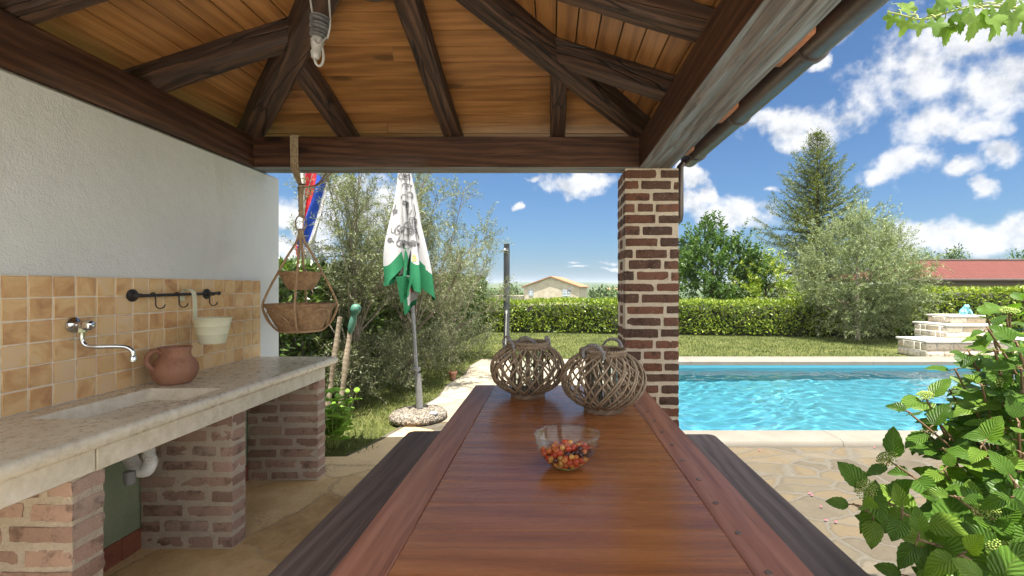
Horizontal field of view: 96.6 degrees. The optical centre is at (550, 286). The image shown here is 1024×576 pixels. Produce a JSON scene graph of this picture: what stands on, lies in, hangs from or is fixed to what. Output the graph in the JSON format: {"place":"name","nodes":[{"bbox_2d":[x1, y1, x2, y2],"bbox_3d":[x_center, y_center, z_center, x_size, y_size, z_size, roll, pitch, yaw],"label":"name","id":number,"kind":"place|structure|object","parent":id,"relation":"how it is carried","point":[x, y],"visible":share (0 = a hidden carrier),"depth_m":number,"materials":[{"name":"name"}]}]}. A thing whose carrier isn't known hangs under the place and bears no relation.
{"place":"outdoors","nodes":[
{"label":"outdoors","id":0,"kind":"place"},
{"bbox_2d":[103,426,432,575],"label":"pavilion floor","id":1,"kind":"structure","parent":0,"point":[284,518],"depth_m":2.78,"materials":[{"name":"stone"}]},
{"bbox_2d":[0,357,337,575],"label":"stone counter","id":2,"kind":"object","parent":1,"relation":"on","point":[187,441],"visible":1,"depth_m":2.38,"materials":[{"name":"beige stone"}]},
{"bbox_2d":[143,345,199,384],"bbox_3d":[-2.115,0.438,2.560,0.218,0.203,0.218,0,0,-25],"label":"clay jug","id":3,"kind":"object","parent":2,"relation":"on","point":[174,364],"visible":1,"depth_m":2.49,"materials":[{"name":"ceramic"}]},
{"bbox_2d":[268,431,439,575],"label":"bench","id":4,"kind":"object","parent":1,"relation":"on","point":[323,547],"visible":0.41,"depth_m":1.99,"materials":[{"name":"brown wood"}]},
{"bbox_2d":[0,0,888,572],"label":"pavilion","id":5,"kind":"structure","parent":1,"relation":"on","point":[144,146],"depth_m":2.63,"materials":[{"name":"white paint"}]},
{"bbox_2d":[65,317,136,361],"bbox_3d":[-2.148,0.254,2.178,0.251,0.222,0.074,0,0,-13],"label":"wall tap","id":6,"kind":"object","parent":5,"relation":"attached to","point":[76,324],"depth_m":2.15,"materials":[{"name":"silver metal"}]},
{"bbox_2d":[126,289,220,308],"bbox_3d":[-2.211,0.068,2.730,0.099,0.112,0.626,0,0,0],"label":"hook rail","id":7,"kind":"object","parent":5,"relation":"attached to","point":[132,295],"visible":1,"depth_m":2.61,"materials":[{"name":"black metal"}]},
{"bbox_2d":[180,289,232,344],"bbox_3d":[-2.111,0.178,2.790,0.276,0.334,0.204,0,0,0],"label":"hanging bucket","id":8,"kind":"object","parent":7,"relation":"hanging from","point":[211,330],"visible":0.98,"depth_m":2.74,"materials":[{"name":"beige ceramic"}]},
{"bbox_2d":[261,135,338,333],"bbox_3d":[-1.847,-0.416,3.408,0.479,1.500,0.576,0,0,0],"label":"hanging basket","id":9,"kind":"object","parent":5,"relation":"hanging from","point":[301,317],"visible":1,"depth_m":3.28,"materials":[{"name":"brown wicker"}]},
{"bbox_2d":[309,0,331,66],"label":"hanging pulley","id":10,"kind":"object","parent":5,"relation":"hanging from","point":[320,27],"visible":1,"depth_m":1.93,"materials":[{"name":"fabric"}]},
{"bbox_2d":[330,385,813,575],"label":"dining table","id":11,"kind":"object","parent":1,"relation":"on","point":[484,488],"visible":0.9,"depth_m":1.38,"materials":[{"name":"brown wood"}]},
{"bbox_2d":[490,336,564,399],"bbox_3d":[-0.141,0.479,2.801,0.467,0.380,0.465,0,0,-35],"label":"willow lantern","id":12,"kind":"object","parent":11,"relation":"on","point":[536,387],"visible":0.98,"depth_m":2.69,"materials":[{"name":"brown wicker"}]},
{"bbox_2d":[534,431,599,470],"bbox_3d":[0.060,0.605,1.700,0.247,0.125,0.247,0,0,0],"label":"glass bowl","id":13,"kind":"object","parent":11,"relation":"on","point":[581,442],"visible":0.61,"depth_m":1.66,"materials":[{"name":"clear glass"}]},
{"bbox_2d":[548,456,553,462],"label":"cherry","id":14,"kind":"object","parent":13,"relation":"in","point":[550,459],"visible":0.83,"depth_m":1.64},
{"bbox_2d":[561,457,567,463],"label":"cherry","id":15,"kind":"object","parent":13,"relation":"in","point":[564,460],"visible":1,"depth_m":1.60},
{"bbox_2d":[567,459,572,465],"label":"cherry","id":16,"kind":"object","parent":13,"relation":"in","point":[570,462],"visible":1,"depth_m":1.61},
{"bbox_2d":[573,459,578,464],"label":"cherry","id":17,"kind":"object","parent":13,"relation":"in","point":[575,461],"visible":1,"depth_m":1.61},
{"bbox_2d":[586,452,591,458],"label":"cherry","id":18,"kind":"object","parent":13,"relation":"in","point":[588,455],"visible":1,"depth_m":1.65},
{"bbox_2d":[560,338,646,415],"bbox_3d":[0.283,0.479,2.472,0.466,0.380,0.466,0,0,28],"label":"willow lantern","id":19,"kind":"object","parent":11,"relation":"on","point":[615,402],"visible":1,"depth_m":2.36,"materials":[{"name":"brown wicker"}]},
{"bbox_2d":[686,434,869,575],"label":"bench","id":20,"kind":"object","parent":1,"relation":"on","point":[813,548],"visible":0.41,"depth_m":1.98,"materials":[{"name":"brown wood"}]},
{"bbox_2d":[426,359,603,421],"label":"path","id":21,"kind":"structure","parent":0,"point":[453,396],"depth_m":6.88,"materials":[{"name":"beige stone"}]},
{"bbox_2d":[383,173,447,426],"bbox_3d":[-1.496,0.011,5.000,0.708,2.882,0.619,0,0,0],"label":"parasol","id":22,"kind":"object","parent":21,"relation":"on","point":[405,255],"visible":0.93,"depth_m":4.89,"materials":[{"name":"fabric"}]},
{"bbox_2d":[325,282,906,456],"bbox_3d":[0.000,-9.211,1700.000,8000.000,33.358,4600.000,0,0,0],"label":"ground","id":23,"kind":"structure","parent":0,"point":[342,452],"depth_m":10.67,"materials":[{"name":"green plant"}]},
{"bbox_2d":[296,173,329,259],"bbox_3d":[-2.727,-0.750,5.726,0.977,4.400,0.111,0,0,0],"label":"flag","id":24,"kind":"object","parent":23,"relation":"on","point":[312,205],"visible":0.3,"depth_m":5.70,"materials":[{"name":"fabric"}]},
{"bbox_2d":[279,228,382,394],"bbox_3d":[-3.071,0.423,6.231,1.533,2.581,1.687,0,0,0],"label":"olive tree","id":25,"kind":"object","parent":23,"relation":"on","point":[317,251],"visible":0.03,"depth_m":6.10,"materials":[{"name":"green plant"}]},
{"bbox_2d":[325,317,341,419],"bbox_3d":[-2.397,0.890,4.998,0.187,1.125,0.065,0,0,-18],"label":"wooden stake","id":26,"kind":"object","parent":23,"relation":"on","point":[335,351],"visible":0.69,"depth_m":4.98,"materials":[{"name":"brown wood"}]},
{"bbox_2d":[325,387,361,449],"bbox_3d":[-2.007,1.179,4.131,0.511,0.547,0.556,0,0,-10],"label":"leafy shrub","id":27,"kind":"object","parent":23,"relation":"on","point":[337,424],"visible":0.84,"depth_m":4.11,"materials":[{"name":"green plant"}]},
{"bbox_2d":[338,332,351,405],"bbox_3d":[-2.250,0.961,4.950,0.171,0.985,0.065,0,0,-34],"label":"wooden stake","id":28,"kind":"object","parent":23,"relation":"on","point":[345,364],"visible":0.74,"depth_m":4.94,"materials":[{"name":"brown wood"}]},
{"bbox_2d":[348,304,360,332],"bbox_3d":[-2.150,0.349,4.975,0.144,0.330,0.112,0,0,0],"label":"plastic bottle","id":29,"kind":"object","parent":28,"relation":"on","point":[355,309],"visible":1,"depth_m":4.94,"materials":[{"name":"green plastic"}]},
{"bbox_2d":[308,330,384,402],"bbox_3d":[-2.705,0.977,5.455,1.398,0.948,1.481,0,0,-25],"label":"olive shrub","id":30,"kind":"object","parent":23,"relation":"on","point":[336,378],"visible":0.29,"depth_m":5.39,"materials":[{"name":"green plant"}]},
{"bbox_2d":[283,173,439,410],"bbox_3d":[-2.425,-0.180,5.832,2.043,4.053,2.236,0,0,0],"label":"olive tree","id":31,"kind":"object","parent":23,"relation":"on","point":[353,274],"visible":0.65,"depth_m":5.43,"materials":[{"name":"green plant"}]},
{"bbox_2d":[322,321,433,402],"bbox_3d":[-2.339,0.966,6.090,1.704,1.122,1.618,0,0,0],"label":"olive shrub","id":32,"kind":"object","parent":23,"relation":"on","point":[395,366],"visible":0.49,"depth_m":6.03,"materials":[{"name":"green plant"}]},
{"bbox_2d":[327,175,439,373],"bbox_3d":[-2.910,-0.260,7.942,2.034,3.528,2.131,0,0,0],"label":"olive tree","id":33,"kind":"object","parent":23,"relation":"on","point":[364,224],"visible":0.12,"depth_m":7.55,"materials":[{"name":"green plant"}]},
{"bbox_2d":[279,256,488,398],"bbox_3d":[-2.971,0.535,9.670,1.284,1.962,11.400,0,0,3],"label":"hedge","id":34,"kind":"object","parent":23,"relation":"on","point":[293,344],"visible":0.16,"depth_m":5.82,"materials":[{"name":"green plant"}]},
{"bbox_2d":[325,353,475,455],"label":"bed grass","id":35,"kind":"structure","parent":23,"relation":"on","point":[391,399],"depth_m":5.75,"materials":[{"name":"green plant"}]},
{"bbox_2d":[342,173,506,386],"bbox_3d":[-1.810,0.023,6.936,2.342,3.661,2.200,0,0,0],"label":"olive tree","id":36,"kind":"object","parent":23,"relation":"on","point":[422,298],"visible":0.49,"depth_m":6.68,"materials":[{"name":"green plant"}]},
{"bbox_2d":[379,313,477,379],"bbox_3d":[-2.143,0.995,7.630,1.746,1.121,1.812,0,0,-31],"label":"olive shrub","id":37,"kind":"object","parent":23,"relation":"on","point":[443,351],"visible":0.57,"depth_m":7.49,"materials":[{"name":"green plant"}]},
{"bbox_2d":[444,363,457,379],"bbox_3d":[-1.572,1.328,7.145,0.204,0.244,0.222,0,0,20],"label":"flower pot","id":38,"kind":"object","parent":23,"relation":"on","point":[452,374],"visible":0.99,"depth_m":7.11,"materials":[{"name":"ceramic"}]},
{"bbox_2d":[421,308,499,358],"bbox_3d":[-1.911,0.955,9.575,1.837,0.991,2.023,0,0,0],"label":"olive shrub","id":39,"kind":"object","parent":23,"relation":"on","point":[477,340],"visible":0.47,"depth_m":9.51,"materials":[{"name":"green plant"}]},
{"bbox_2d":[410,224,522,362],"bbox_3d":[-1.838,0.446,9.096,2.640,3.293,2.063,0,0,-33],"label":"olive tree","id":40,"kind":"object","parent":23,"relation":"on","point":[458,304],"visible":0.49,"depth_m":8.86,"materials":[{"name":"green plant"}]},
{"bbox_2d":[482,288,498,296],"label":"distant tree","id":41,"kind":"object","parent":23,"relation":"on","point":[495,291],"visible":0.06,"depth_m":128.56,"materials":[{"name":"green plant"}]},
{"bbox_2d":[500,244,511,356],"bbox_3d":[-0.924,0.275,9.452,0.237,2.350,0.334,0,0,0],"label":"solar shower","id":42,"kind":"object","parent":23,"relation":"on","point":[507,287],"visible":0.87,"depth_m":9.44,"materials":[{"name":"grey paint"}]},
{"bbox_2d":[488,282,523,297],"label":"distant tree","id":43,"kind":"object","parent":23,"relation":"on","point":[512,287],"visible":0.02,"depth_m":104.23,"materials":[{"name":"green plant"}]},
{"bbox_2d":[495,276,588,305],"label":"stone house","id":44,"kind":"structure","parent":23,"relation":"on","point":[551,287],"depth_m":79.00,"materials":[{"name":"beige paint"}]},
{"bbox_2d":[562,290,569,297],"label":"window","id":45,"kind":"structure","parent":44,"relation":"in","point":[564,292],"depth_m":78.09,"materials":[{"name":"white glass"}]},
{"bbox_2d":[587,284,617,304],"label":"distant tree","id":46,"kind":"object","parent":23,"relation":"on","point":[599,293],"visible":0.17,"depth_m":94.43,"materials":[{"name":"green plant"}]},
{"bbox_2d":[603,284,617,297],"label":"distant tree","id":47,"kind":"object","parent":23,"relation":"on","point":[613,288],"visible":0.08,"depth_m":118.01,"materials":[{"name":"green plant"}]},
{"bbox_2d":[481,296,849,336],"bbox_3d":[3.190,0.887,14.367,11.225,1.246,1.234,0,0,9],"label":"hedge","id":48,"kind":"object","parent":23,"relation":"on","point":[726,317],"visible":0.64,"depth_m":13.86,"materials":[{"name":"green plant"}]},
{"bbox_2d":[678,209,777,305],"bbox_3d":[6.913,-0.577,18.948,4.607,5.313,4.684,0,0,0],"label":"broadleaf tree","id":49,"kind":"object","parent":23,"relation":"on","point":[692,250],"visible":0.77,"depth_m":18.15,"materials":[{"name":"green plant"}]},
{"bbox_2d":[722,243,818,306],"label":"broadleaf tree","id":50,"kind":"object","parent":23,"relation":"on","point":[752,287],"visible":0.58,"depth_m":17.50,"materials":[{"name":"green plant"}]},
{"bbox_2d":[729,126,913,306],"bbox_3d":[11.033,-2.594,19.575,6.848,8.489,7.128,0,0,0],"label":"conifer","id":51,"kind":"object","parent":23,"relation":"on","point":[815,184],"visible":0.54,"depth_m":19.09,"materials":[{"name":"green plant"}]},
{"bbox_2d":[834,300,852,338],"bbox_3d":[8.212,0.905,12.700,0.420,1.090,0.300,0,0,0],"label":"bird table","id":52,"kind":"object","parent":23,"relation":"on","point":[844,313],"visible":0.45,"depth_m":12.68,"materials":[{"name":"wood"}]},
{"bbox_2d":[779,191,955,341],"bbox_3d":[8.677,-0.472,12.672,3.856,4.355,3.939,0,0,-23],"label":"olive tree","id":53,"kind":"object","parent":23,"relation":"on","point":[881,256],"visible":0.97,"depth_m":12.02,"materials":[{"name":"green plant"}]},
{"bbox_2d":[825,259,1023,298],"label":"red roof house","id":54,"kind":"structure","parent":23,"relation":"on","point":[982,273],"depth_m":24.92,"materials":[{"name":"red clay roof tiles"},{"name":"plaster"}]},
{"bbox_2d":[839,283,1023,337],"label":"hedge","id":55,"kind":"object","parent":23,"relation":"on","point":[972,300],"visible":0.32,"depth_m":12.72,"materials":[{"name":"green plant"}]},
{"bbox_2d":[942,242,972,258],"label":"tree","id":56,"kind":"object","parent":23,"relation":"on","point":[954,256],"visible":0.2,"depth_m":42.03,"materials":[{"name":"green plant"}]},
{"bbox_2d":[896,314,1023,355],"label":"stone steps feature","id":57,"kind":"object","parent":23,"relation":"on","point":[940,334],"visible":0.69,"depth_m":9.62,"materials":[{"name":"white stone"}]},
{"bbox_2d":[999,248,1023,258],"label":"tree","id":58,"kind":"object","parent":23,"relation":"on","point":[1017,255],"visible":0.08,"depth_m":41.70,"materials":[{"name":"green plant"}]},
{"bbox_2d":[266,0,1023,283],"label":"sky","id":59,"kind":"structure","parent":0,"point":[929,125],"materials":[{"name":"blue"}]},
{"bbox_2d":[344,359,964,575],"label":"patio","id":60,"kind":"structure","parent":0,"point":[794,477],"depth_m":3.41,"materials":[{"name":"stone"}]},
{"bbox_2d":[602,356,993,446],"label":"swimming pool","id":61,"kind":"structure","parent":60,"relation":"in","point":[800,438],"depth_m":8.60,"materials":[{"name":"stone"}]},
{"bbox_2d":[678,368,1019,429],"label":"pool water","id":62,"kind":"structure","parent":61,"relation":"in","point":[785,398],"depth_m":6.32,"materials":[{"name":"blue liquid"}]},
{"bbox_2d":[825,292,1023,575],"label":"hydrangea bush","id":63,"kind":"object","parent":60,"relation":"on","point":[967,521],"visible":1,"depth_m":1.44,"materials":[{"name":"green plant"}]},
{"bbox_2d":[882,0,1023,45],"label":"grapevine","id":64,"kind":"object","parent":60,"relation":"on","point":[994,21],"visible":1,"depth_m":1.64,"materials":[{"name":"green plant"}]},
{"bbox_2d":[436,331,902,358],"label":"lawn grass","id":65,"kind":"structure","parent":0,"point":[888,339],"depth_m":11.53,"materials":[{"name":"green plant"}]},
{"bbox_2d":[959,304,973,314],"bbox_3d":[9.246,0.503,10.145,0.238,0.230,0.216,0,0,0],"label":"ceramic frog","id":66,"kind":"object","parent":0,"point":[964,310],"visible":1,"depth_m":10.09}
]}

